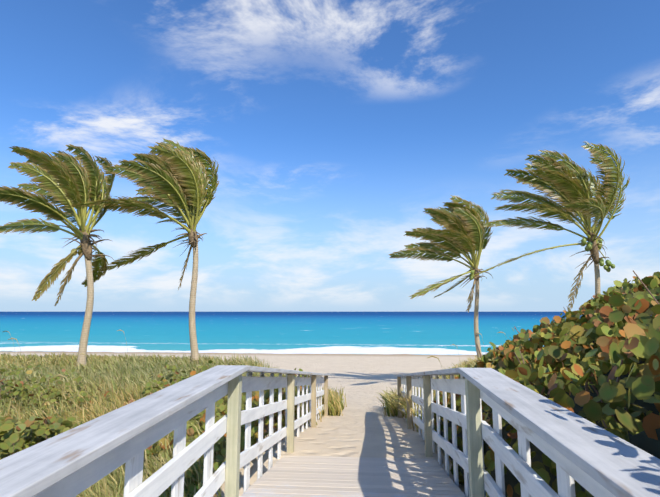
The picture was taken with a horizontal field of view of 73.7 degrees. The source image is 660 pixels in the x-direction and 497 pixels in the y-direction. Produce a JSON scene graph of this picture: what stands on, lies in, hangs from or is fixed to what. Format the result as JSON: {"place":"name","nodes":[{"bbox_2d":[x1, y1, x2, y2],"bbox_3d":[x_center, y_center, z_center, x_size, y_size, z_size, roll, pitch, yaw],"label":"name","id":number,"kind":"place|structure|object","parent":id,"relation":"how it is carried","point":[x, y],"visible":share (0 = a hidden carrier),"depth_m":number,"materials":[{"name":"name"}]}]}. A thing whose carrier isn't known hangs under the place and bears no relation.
{"place":"outdoors","nodes":[
{"label":"outdoors","id":0,"kind":"place"},
{"bbox_2d":[0,351,476,496],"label":"sand beach","id":1,"kind":"structure","parent":0,"point":[363,426],"depth_m":13.54,"materials":[{"name":"beige sand"}]},
{"bbox_2d":[0,144,115,365],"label":"palm","id":2,"kind":"object","parent":1,"relation":"on","point":[66,180],"visible":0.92,"depth_m":14.55,"materials":[{"name":"green plant"}]},
{"bbox_2d":[4,374,240,496],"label":"ground cover leaves","id":3,"kind":"object","parent":1,"relation":"on","point":[197,487],"visible":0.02,"depth_m":4.87,"materials":[{"name":"green plant"}]},
{"bbox_2d":[71,138,218,362],"bbox_3d":[-6.706,0.071,15.611,4.600,8.410,4.442,5,-10,-33],"label":"palm","id":4,"kind":"object","parent":1,"relation":"on","point":[178,178],"visible":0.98,"depth_m":15.35,"materials":[{"name":"green plant"}]},
{"bbox_2d":[0,360,309,496],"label":"ground vegetation","id":5,"kind":"object","parent":1,"relation":"on","point":[31,428],"depth_m":6.47,"materials":[{"name":"green plant"}]},
{"bbox_2d":[0,351,494,496],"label":"dune grass","id":6,"kind":"structure","parent":1,"relation":"on","point":[120,378],"depth_m":10.63,"materials":[{"name":"green plant"}]},
{"bbox_2d":[3,330,505,400],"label":"sea oats stalks","id":7,"kind":"object","parent":1,"relation":"on","point":[127,351],"visible":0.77,"depth_m":11.99,"materials":[{"name":"beige plant"}]},
{"bbox_2d":[0,365,659,496],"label":"railing","id":8,"kind":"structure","parent":1,"relation":"on","point":[594,460],"depth_m":2.89,"materials":[{"name":"white wood"}]},
{"bbox_2d":[389,195,493,357],"bbox_3d":[5.122,1.734,20.750,4.588,8.556,4.609,5,-9,-30],"label":"palm","id":9,"kind":"object","parent":1,"relation":"on","point":[464,231],"visible":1,"depth_m":20.44,"materials":[{"name":"green plant"}]},
{"bbox_2d":[421,270,659,496],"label":"sea grape bush","id":10,"kind":"object","parent":1,"relation":"on","point":[618,324],"depth_m":3.27,"materials":[{"name":"green plant"}]},
{"bbox_2d":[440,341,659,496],"bbox_3d":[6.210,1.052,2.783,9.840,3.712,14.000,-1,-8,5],"label":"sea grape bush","id":11,"kind":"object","parent":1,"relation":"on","point":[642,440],"visible":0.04,"depth_m":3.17,"materials":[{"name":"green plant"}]},
{"bbox_2d":[474,141,629,310],"bbox_3d":[9.152,0.329,18.468,6.038,9.321,5.569,-8,-11,43],"label":"palm","id":12,"kind":"object","parent":1,"relation":"on","point":[570,184],"visible":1,"depth_m":18.27,"materials":[{"name":"green plant"}]},
{"bbox_2d":[0,312,582,354],"bbox_3d":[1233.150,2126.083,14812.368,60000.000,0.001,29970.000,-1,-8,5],"label":"sea water","id":13,"kind":"structure","parent":0,"point":[427,333],"depth_m":105.27,"materials":[{"name":"teal liquid"}]},
{"bbox_2d":[0,0,659,311],"label":"sky","id":14,"kind":"structure","parent":0,"point":[331,128],"materials":[{"name":"blue"}]}
]}

